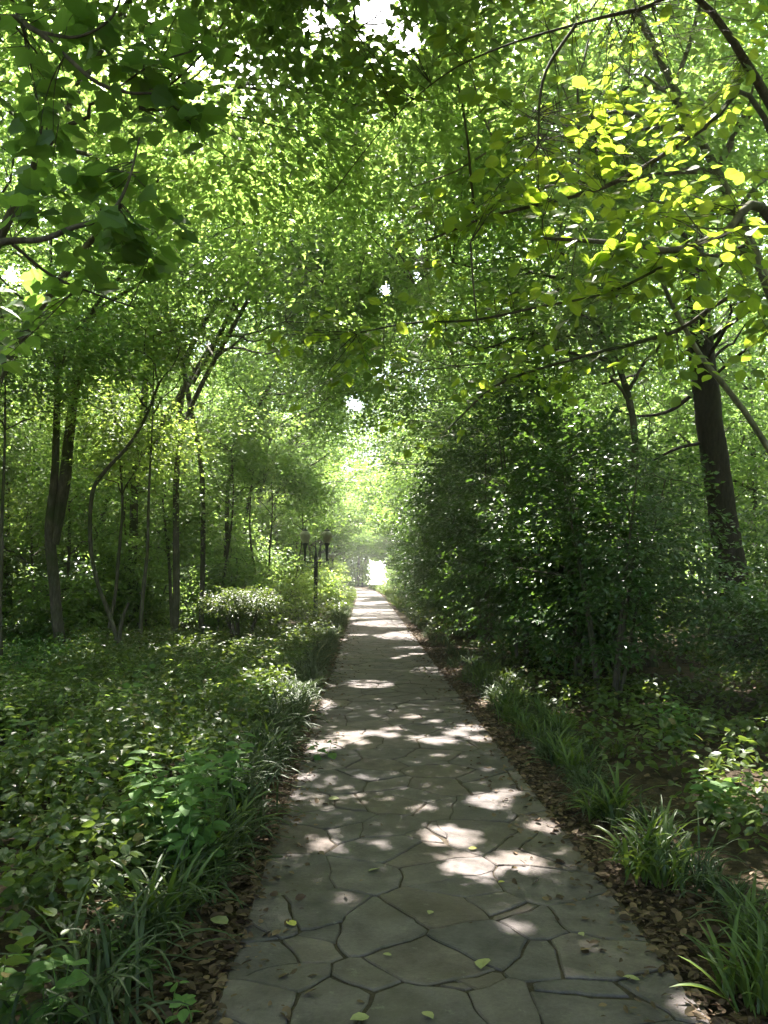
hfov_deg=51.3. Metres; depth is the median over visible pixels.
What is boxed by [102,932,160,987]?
young plant
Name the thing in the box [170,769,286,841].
strap leaf tuft
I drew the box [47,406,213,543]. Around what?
understory tree
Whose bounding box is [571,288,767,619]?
woodland tree
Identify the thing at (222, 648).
ground cover
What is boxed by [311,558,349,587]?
leafy bush
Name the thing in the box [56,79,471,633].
arching tree
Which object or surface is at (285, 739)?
strap leaf tuft
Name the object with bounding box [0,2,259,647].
forked tree
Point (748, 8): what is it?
canopy tree
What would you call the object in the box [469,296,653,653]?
evergreen shrub
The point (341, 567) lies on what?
leafy bush
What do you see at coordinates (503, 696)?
strap leaf tuft
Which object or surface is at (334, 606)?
ground cover
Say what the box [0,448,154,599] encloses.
understory tree
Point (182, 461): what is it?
woodland tree
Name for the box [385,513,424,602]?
evergreen shrub
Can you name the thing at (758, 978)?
strap leaf tuft
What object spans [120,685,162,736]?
leafy weed
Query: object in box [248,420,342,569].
woodland tree
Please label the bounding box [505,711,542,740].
strap leaf tuft
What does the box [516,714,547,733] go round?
strap leaf tuft
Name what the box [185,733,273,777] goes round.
strap leaf tuft
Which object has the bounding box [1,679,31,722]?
leafy weed
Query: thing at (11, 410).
woodland tree
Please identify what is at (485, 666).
strap leaf tuft
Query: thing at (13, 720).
leafy weed
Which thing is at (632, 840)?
strap leaf tuft
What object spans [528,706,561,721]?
strap leaf tuft
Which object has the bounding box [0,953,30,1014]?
young plant
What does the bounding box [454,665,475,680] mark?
strap leaf tuft
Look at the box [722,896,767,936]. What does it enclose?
strap leaf tuft
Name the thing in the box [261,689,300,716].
strap leaf tuft
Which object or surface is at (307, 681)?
strap leaf tuft
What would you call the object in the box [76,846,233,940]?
strap leaf tuft
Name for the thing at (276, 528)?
understory tree
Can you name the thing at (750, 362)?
canopy tree
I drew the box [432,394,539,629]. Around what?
evergreen shrub
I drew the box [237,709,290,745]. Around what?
strap leaf tuft
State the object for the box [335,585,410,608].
verge grass
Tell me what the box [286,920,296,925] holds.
fallen leaf
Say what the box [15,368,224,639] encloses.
understory tree
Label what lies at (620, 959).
path debris
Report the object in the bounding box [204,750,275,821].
strap leaf tuft
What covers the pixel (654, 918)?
leaf litter
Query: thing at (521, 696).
strap leaf tuft
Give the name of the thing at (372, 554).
canopy tree
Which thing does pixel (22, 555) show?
leafy bush
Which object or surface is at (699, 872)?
strap leaf tuft
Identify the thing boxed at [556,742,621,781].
strap leaf tuft
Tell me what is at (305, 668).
strap leaf tuft
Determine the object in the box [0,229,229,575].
canopy tree
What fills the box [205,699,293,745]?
strap leaf tuft
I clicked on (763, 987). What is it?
strap leaf tuft
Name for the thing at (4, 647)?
leafy weed
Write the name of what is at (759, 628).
evergreen shrub
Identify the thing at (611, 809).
strap leaf tuft
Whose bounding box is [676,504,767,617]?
leafy bush
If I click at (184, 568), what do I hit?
leafy bush
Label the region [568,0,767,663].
broadleaf tree
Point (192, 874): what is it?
strap leaf tuft
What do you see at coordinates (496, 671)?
strap leaf tuft
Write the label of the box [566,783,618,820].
strap leaf tuft
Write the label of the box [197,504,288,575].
leafy bush
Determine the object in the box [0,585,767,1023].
ground
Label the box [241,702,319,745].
strap leaf tuft
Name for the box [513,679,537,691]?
strap leaf tuft
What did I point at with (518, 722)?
strap leaf tuft
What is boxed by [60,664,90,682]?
leafy weed
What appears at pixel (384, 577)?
leafy bush
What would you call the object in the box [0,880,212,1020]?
strap leaf tuft
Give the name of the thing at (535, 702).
strap leaf tuft
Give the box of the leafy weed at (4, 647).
[0,641,21,666]
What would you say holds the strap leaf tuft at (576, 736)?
on the ground at (756, 855)
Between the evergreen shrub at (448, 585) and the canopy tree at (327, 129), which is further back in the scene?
the evergreen shrub at (448, 585)
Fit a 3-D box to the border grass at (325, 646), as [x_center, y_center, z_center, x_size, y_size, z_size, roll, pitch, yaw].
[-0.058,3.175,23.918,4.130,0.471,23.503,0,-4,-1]
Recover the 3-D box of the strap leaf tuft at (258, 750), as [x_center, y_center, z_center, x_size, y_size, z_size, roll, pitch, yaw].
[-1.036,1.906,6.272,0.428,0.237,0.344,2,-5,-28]
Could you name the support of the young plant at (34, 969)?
on the ground at (756, 855)
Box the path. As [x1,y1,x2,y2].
[212,588,709,1023]
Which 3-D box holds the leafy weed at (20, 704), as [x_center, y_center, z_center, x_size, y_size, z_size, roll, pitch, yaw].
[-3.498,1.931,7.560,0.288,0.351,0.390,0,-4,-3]
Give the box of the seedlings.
[443,624,767,853]
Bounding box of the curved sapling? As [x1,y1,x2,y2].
[59,300,230,652]
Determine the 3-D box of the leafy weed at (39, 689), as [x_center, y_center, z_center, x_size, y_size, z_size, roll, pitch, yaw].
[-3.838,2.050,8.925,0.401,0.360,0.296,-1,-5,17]
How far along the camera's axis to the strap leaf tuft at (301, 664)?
11.71 m
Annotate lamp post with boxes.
[300,528,331,617]
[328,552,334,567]
[357,559,366,586]
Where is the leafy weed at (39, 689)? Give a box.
[22,679,51,708]
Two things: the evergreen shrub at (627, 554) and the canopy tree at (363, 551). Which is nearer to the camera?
the evergreen shrub at (627, 554)
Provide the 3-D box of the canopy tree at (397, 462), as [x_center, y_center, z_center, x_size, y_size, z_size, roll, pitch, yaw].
[0.932,-2.018,24.421,7.116,11.101,6.723,2,-5,-19]
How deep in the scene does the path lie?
3.98 m
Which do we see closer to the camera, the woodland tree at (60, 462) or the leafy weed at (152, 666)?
the leafy weed at (152, 666)
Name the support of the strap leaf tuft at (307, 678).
on the ground at (756, 855)
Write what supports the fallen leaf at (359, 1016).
on the path
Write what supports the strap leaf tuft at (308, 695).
on the ground at (756, 855)
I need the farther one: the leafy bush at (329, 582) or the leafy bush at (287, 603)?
the leafy bush at (329, 582)
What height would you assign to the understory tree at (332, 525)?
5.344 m
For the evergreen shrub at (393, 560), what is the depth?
39.88 m
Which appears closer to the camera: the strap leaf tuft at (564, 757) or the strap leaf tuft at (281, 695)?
the strap leaf tuft at (564, 757)
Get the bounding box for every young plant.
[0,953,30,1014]
[17,953,88,1023]
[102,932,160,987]
[163,980,201,1023]
[307,740,337,760]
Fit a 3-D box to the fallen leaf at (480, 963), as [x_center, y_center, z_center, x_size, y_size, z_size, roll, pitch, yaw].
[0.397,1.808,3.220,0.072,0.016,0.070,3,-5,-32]
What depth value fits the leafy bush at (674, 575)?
24.40 m
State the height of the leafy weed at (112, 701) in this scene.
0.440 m
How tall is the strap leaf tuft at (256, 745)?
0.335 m
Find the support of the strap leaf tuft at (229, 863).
on the ground at (756, 855)
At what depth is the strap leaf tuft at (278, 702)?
9.04 m
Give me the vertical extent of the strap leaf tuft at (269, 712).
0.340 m
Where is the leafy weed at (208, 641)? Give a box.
[191,627,214,651]
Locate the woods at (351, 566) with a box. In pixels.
[292,479,371,585]
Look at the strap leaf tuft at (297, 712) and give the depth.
8.10 m
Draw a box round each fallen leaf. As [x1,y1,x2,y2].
[210,915,228,923]
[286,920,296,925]
[350,1012,368,1019]
[421,1011,433,1018]
[475,958,489,968]
[623,975,639,979]
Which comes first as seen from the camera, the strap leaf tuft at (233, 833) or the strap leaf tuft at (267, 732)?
the strap leaf tuft at (233, 833)
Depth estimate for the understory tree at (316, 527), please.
32.60 m
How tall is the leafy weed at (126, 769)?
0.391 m
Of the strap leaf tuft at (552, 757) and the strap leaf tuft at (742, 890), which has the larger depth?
the strap leaf tuft at (552, 757)
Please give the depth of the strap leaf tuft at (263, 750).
6.18 m
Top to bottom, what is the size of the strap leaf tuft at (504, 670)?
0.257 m
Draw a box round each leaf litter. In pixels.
[24,623,370,1023]
[389,623,767,1023]
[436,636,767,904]
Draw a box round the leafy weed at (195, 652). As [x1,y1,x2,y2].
[182,643,208,669]
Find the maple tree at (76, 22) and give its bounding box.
[0,0,240,386]
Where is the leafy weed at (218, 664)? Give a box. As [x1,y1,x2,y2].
[196,662,232,689]
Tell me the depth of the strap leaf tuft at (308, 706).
8.46 m
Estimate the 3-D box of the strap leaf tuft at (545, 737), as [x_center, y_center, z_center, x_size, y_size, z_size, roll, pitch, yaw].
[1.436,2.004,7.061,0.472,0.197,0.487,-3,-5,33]
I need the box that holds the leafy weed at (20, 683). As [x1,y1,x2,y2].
[5,667,40,711]
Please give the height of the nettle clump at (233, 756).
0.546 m
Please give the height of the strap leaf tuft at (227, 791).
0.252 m
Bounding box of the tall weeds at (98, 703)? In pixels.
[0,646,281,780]
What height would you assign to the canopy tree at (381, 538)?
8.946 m
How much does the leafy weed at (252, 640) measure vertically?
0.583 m
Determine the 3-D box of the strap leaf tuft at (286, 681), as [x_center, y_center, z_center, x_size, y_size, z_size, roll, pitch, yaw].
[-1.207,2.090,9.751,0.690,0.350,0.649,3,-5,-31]
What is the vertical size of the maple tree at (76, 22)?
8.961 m
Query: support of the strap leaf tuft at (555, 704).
on the ground at (756, 855)
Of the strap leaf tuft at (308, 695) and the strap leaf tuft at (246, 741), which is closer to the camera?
the strap leaf tuft at (246, 741)
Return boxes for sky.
[0,0,767,573]
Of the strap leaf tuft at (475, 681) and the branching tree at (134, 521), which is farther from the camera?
the branching tree at (134, 521)
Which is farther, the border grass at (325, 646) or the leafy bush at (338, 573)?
the leafy bush at (338, 573)
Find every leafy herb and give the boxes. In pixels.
[648,695,700,744]
[686,769,757,822]
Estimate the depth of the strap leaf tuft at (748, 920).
3.25 m
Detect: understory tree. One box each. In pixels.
[0,262,143,657]
[0,280,41,379]
[0,377,95,491]
[0,398,62,493]
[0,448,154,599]
[0,464,113,615]
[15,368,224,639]
[20,445,150,519]
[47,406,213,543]
[54,279,245,647]
[93,459,247,626]
[95,496,214,545]
[106,477,248,564]
[162,397,302,630]
[180,461,294,540]
[188,387,315,624]
[208,481,284,530]
[218,441,328,577]
[233,498,318,558]
[259,491,340,576]
[260,459,345,616]
[286,502,349,546]
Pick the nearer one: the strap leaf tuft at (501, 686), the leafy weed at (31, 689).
the leafy weed at (31, 689)
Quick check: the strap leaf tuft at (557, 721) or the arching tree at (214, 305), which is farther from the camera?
the arching tree at (214, 305)
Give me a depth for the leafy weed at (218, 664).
9.97 m
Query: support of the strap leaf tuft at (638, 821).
on the ground at (756, 855)
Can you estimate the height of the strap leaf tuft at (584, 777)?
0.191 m
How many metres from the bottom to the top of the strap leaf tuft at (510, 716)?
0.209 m
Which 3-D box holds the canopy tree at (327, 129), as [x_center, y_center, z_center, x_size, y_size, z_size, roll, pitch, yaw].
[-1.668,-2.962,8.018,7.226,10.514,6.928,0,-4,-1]
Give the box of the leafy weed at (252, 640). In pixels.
[241,630,261,651]
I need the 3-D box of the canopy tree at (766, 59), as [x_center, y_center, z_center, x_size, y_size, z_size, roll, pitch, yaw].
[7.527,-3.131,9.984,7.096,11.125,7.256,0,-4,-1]
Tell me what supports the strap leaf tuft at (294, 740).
on the ground at (756, 855)
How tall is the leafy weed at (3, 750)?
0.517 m
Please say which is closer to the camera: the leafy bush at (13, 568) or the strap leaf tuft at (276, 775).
the strap leaf tuft at (276, 775)
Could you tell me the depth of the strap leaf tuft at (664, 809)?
4.70 m
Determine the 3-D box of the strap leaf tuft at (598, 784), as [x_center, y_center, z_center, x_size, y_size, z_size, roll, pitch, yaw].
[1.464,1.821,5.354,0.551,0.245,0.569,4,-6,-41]
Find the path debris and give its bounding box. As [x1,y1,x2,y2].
[221,643,676,1017]
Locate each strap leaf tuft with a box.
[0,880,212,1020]
[3,956,87,1023]
[11,893,188,1023]
[13,923,190,1023]
[35,881,236,999]
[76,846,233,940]
[76,867,244,967]
[87,840,222,960]
[94,823,241,935]
[100,805,274,889]
[126,832,260,920]
[141,831,231,879]
[151,805,262,860]
[161,858,227,908]
[165,775,290,864]
[168,808,252,874]
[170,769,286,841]
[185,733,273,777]
[197,817,275,901]
[199,774,247,818]
[199,804,260,858]
[201,772,295,846]
[203,754,284,807]
[204,748,266,801]
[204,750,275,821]
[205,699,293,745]
[208,716,294,771]
[211,754,310,817]
[214,757,281,800]
[216,735,304,791]
[216,775,301,837]
[219,739,291,779]
[223,717,306,758]
[223,734,299,782]
[230,719,287,764]
[230,725,303,767]
[233,720,290,747]
[235,727,300,777]
[235,750,270,776]
[236,695,309,737]
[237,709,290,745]
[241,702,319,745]
[242,742,297,788]
[246,740,277,764]
[247,721,320,767]
[250,700,308,730]
[253,695,323,735]
[253,699,304,737]
[260,680,311,712]
[260,727,302,758]
[261,673,308,698]
[261,677,302,704]
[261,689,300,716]
[262,700,301,719]
[262,700,318,737]
[264,686,320,730]
[267,673,309,700]
[268,725,309,754]
[269,691,329,724]
[272,655,312,683]
[272,704,322,725]
[276,689,322,723]
[278,680,319,700]
[278,691,340,714]
[283,675,332,699]
[284,669,318,700]
[285,652,313,674]
[286,687,317,712]
[288,666,327,691]
[288,672,323,690]
[291,661,327,677]
[294,658,320,679]
[294,664,343,689]
[295,687,323,705]
[296,666,329,684]
[297,652,338,679]
[298,655,343,675]
[453,668,490,683]
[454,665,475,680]
[461,668,496,682]
[464,661,495,681]
[465,657,481,673]
[468,668,494,688]
[468,679,495,697]
[472,675,494,687]
[475,669,498,681]
[476,673,518,689]
[478,660,499,677]
[478,674,502,690]
[480,685,505,702]
[482,682,501,702]
[483,693,500,709]
[485,700,521,717]
[486,664,505,677]
[487,682,516,692]
[490,687,529,714]
[490,696,527,722]
[491,673,517,692]
[494,665,512,682]
[494,678,532,702]
[494,682,530,706]
[494,703,528,725]
[497,670,525,683]
[500,683,540,703]
[500,698,538,723]
[500,709,551,739]
[501,664,519,678]
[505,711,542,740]
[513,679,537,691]
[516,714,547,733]
[516,730,581,766]
[518,686,546,710]
[519,702,537,714]
[519,735,556,760]
[520,695,546,714]
[520,728,570,751]
[521,711,547,725]
[521,718,564,747]
[525,690,549,703]
[525,725,585,766]
[527,716,576,745]
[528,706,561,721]
[528,711,563,735]
[529,692,554,711]
[532,694,557,716]
[533,712,586,732]
[536,704,579,726]
[536,726,579,740]
[539,729,583,753]
[541,761,620,799]
[542,708,587,739]
[543,727,587,755]
[545,714,580,734]
[547,695,565,709]
[547,734,614,783]
[548,743,589,768]
[550,760,602,786]
[550,777,614,817]
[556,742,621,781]
[557,700,579,724]
[564,759,654,806]
[564,761,665,825]
[565,721,614,749]
[565,762,622,791]
[566,724,586,744]
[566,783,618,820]
[578,776,658,828]
[579,827,672,867]
[580,735,614,760]
[590,810,709,885]
[595,811,689,863]
[603,734,640,758]
[608,831,691,880]
[611,809,724,896]
[612,796,696,860]
[620,795,683,845]
[621,791,660,824]
[633,799,712,834]
[633,814,747,890]
[657,823,766,907]
[659,864,767,937]
[670,903,767,1018]
[684,860,767,918]
[699,870,767,943]
[699,921,767,1015]
[713,899,767,959]
[716,883,767,962]
[718,892,767,971]
[718,923,767,1011]
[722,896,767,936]
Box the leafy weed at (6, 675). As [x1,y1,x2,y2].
[0,667,21,700]
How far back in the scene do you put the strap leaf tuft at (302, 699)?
8.91 m
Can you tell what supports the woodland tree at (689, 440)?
on the ground at (756, 855)
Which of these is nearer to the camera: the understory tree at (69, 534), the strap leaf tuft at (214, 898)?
the strap leaf tuft at (214, 898)
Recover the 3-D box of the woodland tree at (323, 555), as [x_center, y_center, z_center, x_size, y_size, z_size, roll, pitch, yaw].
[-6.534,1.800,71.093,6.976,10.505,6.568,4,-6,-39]
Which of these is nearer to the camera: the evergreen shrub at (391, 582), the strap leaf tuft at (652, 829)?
the strap leaf tuft at (652, 829)
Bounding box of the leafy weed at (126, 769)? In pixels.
[118,768,154,821]
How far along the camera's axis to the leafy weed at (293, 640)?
13.91 m
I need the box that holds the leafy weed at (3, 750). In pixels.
[0,734,8,786]
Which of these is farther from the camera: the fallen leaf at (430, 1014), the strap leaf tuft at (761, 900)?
the strap leaf tuft at (761, 900)
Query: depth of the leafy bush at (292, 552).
36.55 m
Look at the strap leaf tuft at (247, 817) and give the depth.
4.71 m
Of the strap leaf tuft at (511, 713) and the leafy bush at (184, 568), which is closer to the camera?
the strap leaf tuft at (511, 713)
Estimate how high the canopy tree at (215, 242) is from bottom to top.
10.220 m
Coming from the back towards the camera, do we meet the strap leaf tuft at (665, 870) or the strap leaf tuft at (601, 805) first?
the strap leaf tuft at (601, 805)
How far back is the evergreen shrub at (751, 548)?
14.82 m
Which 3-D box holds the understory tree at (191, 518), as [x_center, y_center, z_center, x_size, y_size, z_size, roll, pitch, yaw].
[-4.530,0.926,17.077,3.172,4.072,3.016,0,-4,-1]
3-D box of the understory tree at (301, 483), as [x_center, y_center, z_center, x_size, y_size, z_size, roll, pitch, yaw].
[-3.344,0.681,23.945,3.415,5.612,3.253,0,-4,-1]
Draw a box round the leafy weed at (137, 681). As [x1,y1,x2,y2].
[134,670,164,696]
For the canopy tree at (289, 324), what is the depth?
16.54 m
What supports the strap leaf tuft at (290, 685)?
on the ground at (756, 855)
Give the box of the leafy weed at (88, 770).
[38,735,96,813]
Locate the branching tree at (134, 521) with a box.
[36,200,352,630]
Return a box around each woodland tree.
[0,179,161,619]
[0,365,130,539]
[10,371,83,525]
[11,263,172,606]
[13,414,132,534]
[43,274,241,576]
[107,362,242,518]
[117,223,305,517]
[137,308,313,483]
[171,416,226,548]
[194,414,322,543]
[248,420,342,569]
[260,388,353,568]
[290,448,351,554]
[300,485,345,569]
[444,206,677,400]
[530,226,766,467]
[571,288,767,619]
[574,400,660,520]
[636,384,733,576]
[637,341,764,526]
[678,373,767,574]
[731,423,767,546]
[734,340,767,506]
[744,347,767,498]
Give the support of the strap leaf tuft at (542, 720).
on the ground at (756, 855)
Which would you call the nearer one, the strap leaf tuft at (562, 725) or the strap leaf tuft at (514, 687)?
the strap leaf tuft at (562, 725)
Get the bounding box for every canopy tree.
[0,0,194,406]
[0,0,550,250]
[0,0,554,388]
[0,111,68,457]
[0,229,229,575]
[0,249,56,361]
[32,0,570,121]
[45,343,192,546]
[136,345,287,528]
[148,134,457,643]
[184,266,442,628]
[211,312,416,548]
[244,371,411,562]
[255,0,767,299]
[272,402,400,562]
[293,432,390,572]
[297,0,728,667]
[312,490,377,569]
[313,328,484,505]
[313,462,384,569]
[317,185,587,457]
[317,270,523,598]
[328,377,437,523]
[328,505,382,558]
[335,517,381,566]
[340,452,428,589]
[342,422,449,533]
[349,532,384,585]
[352,488,405,538]
[363,511,395,557]
[365,507,400,553]
[470,332,616,440]
[538,111,767,472]
[568,0,767,89]
[622,239,767,591]
[686,0,767,203]
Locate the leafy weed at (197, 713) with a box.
[185,711,205,720]
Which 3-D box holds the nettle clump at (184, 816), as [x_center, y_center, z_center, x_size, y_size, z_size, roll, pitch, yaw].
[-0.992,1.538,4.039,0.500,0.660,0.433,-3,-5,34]
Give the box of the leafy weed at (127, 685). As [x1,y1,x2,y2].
[119,682,152,699]
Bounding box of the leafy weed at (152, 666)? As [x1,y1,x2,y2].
[126,664,155,679]
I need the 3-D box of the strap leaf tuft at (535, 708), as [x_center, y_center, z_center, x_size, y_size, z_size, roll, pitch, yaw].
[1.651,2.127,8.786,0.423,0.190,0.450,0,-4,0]
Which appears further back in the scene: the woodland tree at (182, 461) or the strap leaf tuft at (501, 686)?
the woodland tree at (182, 461)
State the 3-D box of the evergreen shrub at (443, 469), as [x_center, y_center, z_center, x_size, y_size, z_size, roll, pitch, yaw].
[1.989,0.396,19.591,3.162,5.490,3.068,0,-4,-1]
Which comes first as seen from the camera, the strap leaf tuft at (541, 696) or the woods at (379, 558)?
the strap leaf tuft at (541, 696)
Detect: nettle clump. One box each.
[117,753,205,866]
[130,746,234,880]
[166,733,255,818]
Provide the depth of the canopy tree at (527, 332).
13.02 m
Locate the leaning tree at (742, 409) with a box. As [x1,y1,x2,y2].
[445,0,767,453]
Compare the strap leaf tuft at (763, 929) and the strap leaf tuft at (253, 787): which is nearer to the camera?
the strap leaf tuft at (763, 929)
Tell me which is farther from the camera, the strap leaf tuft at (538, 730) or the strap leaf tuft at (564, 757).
the strap leaf tuft at (538, 730)
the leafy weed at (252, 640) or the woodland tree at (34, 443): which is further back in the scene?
the woodland tree at (34, 443)
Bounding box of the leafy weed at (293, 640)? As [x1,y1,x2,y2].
[280,627,304,649]
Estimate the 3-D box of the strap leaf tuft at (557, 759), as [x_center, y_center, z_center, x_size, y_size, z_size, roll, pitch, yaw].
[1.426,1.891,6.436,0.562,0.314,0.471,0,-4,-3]
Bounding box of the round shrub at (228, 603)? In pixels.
[189,584,289,644]
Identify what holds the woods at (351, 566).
on the clearing
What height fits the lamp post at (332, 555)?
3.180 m
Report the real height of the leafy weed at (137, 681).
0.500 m
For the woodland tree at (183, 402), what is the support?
on the ground at (756, 855)
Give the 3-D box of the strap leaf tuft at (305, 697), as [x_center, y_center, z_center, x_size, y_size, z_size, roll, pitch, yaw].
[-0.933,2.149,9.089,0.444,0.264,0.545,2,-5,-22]
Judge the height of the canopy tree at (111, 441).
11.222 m
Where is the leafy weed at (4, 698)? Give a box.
[0,679,21,737]
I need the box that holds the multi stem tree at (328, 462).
[193,359,361,570]
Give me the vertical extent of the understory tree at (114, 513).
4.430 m
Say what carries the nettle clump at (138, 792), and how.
on the ground at (756, 855)
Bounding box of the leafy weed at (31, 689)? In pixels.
[22,679,69,733]
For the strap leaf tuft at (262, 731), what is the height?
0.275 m
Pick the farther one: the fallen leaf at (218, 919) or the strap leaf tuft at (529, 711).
the strap leaf tuft at (529, 711)
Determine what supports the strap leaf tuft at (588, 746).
on the ground at (756, 855)
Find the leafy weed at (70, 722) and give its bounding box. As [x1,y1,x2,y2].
[31,719,76,763]
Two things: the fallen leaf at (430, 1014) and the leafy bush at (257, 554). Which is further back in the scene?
the leafy bush at (257, 554)
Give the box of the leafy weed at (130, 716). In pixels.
[112,707,159,773]
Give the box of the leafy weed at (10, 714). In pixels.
[0,702,28,737]
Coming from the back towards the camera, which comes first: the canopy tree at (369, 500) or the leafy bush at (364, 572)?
the leafy bush at (364, 572)
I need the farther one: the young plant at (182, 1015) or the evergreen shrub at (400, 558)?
the evergreen shrub at (400, 558)
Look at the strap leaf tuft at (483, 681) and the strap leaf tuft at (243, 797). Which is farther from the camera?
the strap leaf tuft at (483, 681)
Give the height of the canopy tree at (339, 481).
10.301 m
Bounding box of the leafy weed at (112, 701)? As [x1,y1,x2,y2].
[99,689,121,717]
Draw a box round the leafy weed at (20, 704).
[0,698,31,736]
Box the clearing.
[361,574,712,584]
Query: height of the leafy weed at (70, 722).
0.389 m
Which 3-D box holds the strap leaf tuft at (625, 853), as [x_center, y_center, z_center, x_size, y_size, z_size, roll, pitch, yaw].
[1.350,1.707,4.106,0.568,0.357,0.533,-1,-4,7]
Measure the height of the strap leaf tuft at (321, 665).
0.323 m
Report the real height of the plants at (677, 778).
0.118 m
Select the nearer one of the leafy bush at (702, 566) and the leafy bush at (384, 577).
the leafy bush at (702, 566)
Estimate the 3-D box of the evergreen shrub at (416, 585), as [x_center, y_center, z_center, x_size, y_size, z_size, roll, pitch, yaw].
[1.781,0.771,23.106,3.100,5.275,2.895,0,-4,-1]
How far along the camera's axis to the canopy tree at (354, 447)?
31.43 m
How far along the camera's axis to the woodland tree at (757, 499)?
37.96 m
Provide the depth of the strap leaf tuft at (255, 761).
5.95 m
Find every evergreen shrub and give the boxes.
[381,520,416,597]
[384,532,409,597]
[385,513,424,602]
[389,468,457,620]
[390,492,435,613]
[393,454,482,623]
[401,417,504,636]
[409,390,542,647]
[420,415,507,621]
[430,367,611,667]
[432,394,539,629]
[466,416,761,700]
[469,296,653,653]
[479,388,660,680]
[507,338,662,602]
[516,426,693,671]
[523,422,668,638]
[547,355,699,647]
[641,360,767,643]
[649,578,767,687]
[685,566,767,648]
[709,492,767,606]
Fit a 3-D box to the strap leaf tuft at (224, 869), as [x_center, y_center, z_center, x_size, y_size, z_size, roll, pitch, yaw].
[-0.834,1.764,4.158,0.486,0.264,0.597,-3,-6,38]
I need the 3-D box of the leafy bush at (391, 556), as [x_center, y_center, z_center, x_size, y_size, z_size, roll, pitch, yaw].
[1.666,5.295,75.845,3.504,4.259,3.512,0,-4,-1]
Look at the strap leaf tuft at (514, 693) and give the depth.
9.11 m
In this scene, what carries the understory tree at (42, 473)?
on the ground at (756, 855)
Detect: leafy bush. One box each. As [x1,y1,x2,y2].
[2,532,43,627]
[2,567,16,620]
[2,568,137,639]
[5,492,155,594]
[6,486,66,613]
[18,528,150,616]
[28,547,143,626]
[76,536,212,630]
[80,493,223,621]
[151,565,253,628]
[162,524,273,620]
[180,542,281,631]
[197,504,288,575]
[198,535,282,585]
[211,566,302,629]
[232,514,310,608]
[255,560,329,625]
[266,542,313,582]
[271,544,331,610]
[295,564,348,607]
[301,567,350,598]
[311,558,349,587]
[322,556,351,587]
[322,557,350,581]
[345,552,375,587]
[376,560,400,587]
[381,551,394,583]
[381,566,400,588]
[384,550,400,586]
[387,560,402,589]
[651,541,694,610]
[653,542,764,590]
[656,527,764,604]
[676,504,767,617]
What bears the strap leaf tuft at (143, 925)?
on the ground at (756, 855)
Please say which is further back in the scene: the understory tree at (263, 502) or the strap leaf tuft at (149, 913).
the understory tree at (263, 502)
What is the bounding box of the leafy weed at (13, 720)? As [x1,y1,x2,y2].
[1,698,47,784]
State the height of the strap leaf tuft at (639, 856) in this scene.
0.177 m
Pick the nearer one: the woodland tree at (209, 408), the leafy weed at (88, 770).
the leafy weed at (88, 770)
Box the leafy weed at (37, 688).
[21,671,51,715]
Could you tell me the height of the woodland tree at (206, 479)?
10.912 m
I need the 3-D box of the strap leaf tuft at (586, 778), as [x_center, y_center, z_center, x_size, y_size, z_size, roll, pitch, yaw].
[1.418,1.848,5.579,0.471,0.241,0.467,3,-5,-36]
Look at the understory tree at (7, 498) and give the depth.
20.24 m
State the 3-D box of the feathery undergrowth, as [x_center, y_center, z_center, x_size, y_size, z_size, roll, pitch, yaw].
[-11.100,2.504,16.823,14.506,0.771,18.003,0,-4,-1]
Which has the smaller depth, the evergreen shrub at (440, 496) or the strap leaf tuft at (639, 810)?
the strap leaf tuft at (639, 810)
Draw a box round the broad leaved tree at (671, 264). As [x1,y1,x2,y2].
[257,0,767,458]
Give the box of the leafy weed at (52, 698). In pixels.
[23,679,68,736]
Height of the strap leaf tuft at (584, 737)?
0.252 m
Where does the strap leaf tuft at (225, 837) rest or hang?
on the ground at (756, 855)
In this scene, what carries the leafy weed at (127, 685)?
on the ground at (756, 855)
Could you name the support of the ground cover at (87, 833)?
on the ground at (756, 855)
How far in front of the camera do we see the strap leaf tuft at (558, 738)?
6.96 m
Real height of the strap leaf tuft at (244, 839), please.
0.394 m
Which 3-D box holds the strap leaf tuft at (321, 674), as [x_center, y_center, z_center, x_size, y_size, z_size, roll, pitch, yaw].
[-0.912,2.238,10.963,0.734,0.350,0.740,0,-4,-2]
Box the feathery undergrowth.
[0,610,193,684]
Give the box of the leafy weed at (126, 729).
[92,704,147,780]
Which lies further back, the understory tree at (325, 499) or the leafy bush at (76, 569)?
the understory tree at (325, 499)
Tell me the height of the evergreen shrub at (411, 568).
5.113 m
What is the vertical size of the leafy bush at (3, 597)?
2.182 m
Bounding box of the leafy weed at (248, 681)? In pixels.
[238,679,270,697]
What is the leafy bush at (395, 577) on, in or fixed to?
on the ground at (756, 855)
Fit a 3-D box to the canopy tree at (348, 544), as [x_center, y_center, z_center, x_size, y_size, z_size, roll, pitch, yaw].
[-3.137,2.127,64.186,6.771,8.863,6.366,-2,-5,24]
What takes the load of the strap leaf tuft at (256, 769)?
on the ground at (756, 855)
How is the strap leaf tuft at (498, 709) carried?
on the ground at (756, 855)
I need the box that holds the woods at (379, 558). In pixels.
[368,502,385,562]
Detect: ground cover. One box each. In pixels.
[0,620,326,716]
[0,678,278,1023]
[7,582,716,640]
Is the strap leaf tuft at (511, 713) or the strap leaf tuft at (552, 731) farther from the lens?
the strap leaf tuft at (511, 713)
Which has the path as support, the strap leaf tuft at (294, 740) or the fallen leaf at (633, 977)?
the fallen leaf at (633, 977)
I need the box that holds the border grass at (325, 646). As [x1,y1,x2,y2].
[282,603,505,671]
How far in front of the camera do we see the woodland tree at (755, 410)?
29.08 m
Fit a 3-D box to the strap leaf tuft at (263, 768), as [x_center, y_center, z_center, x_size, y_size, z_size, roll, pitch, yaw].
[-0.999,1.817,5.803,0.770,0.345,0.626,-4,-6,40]

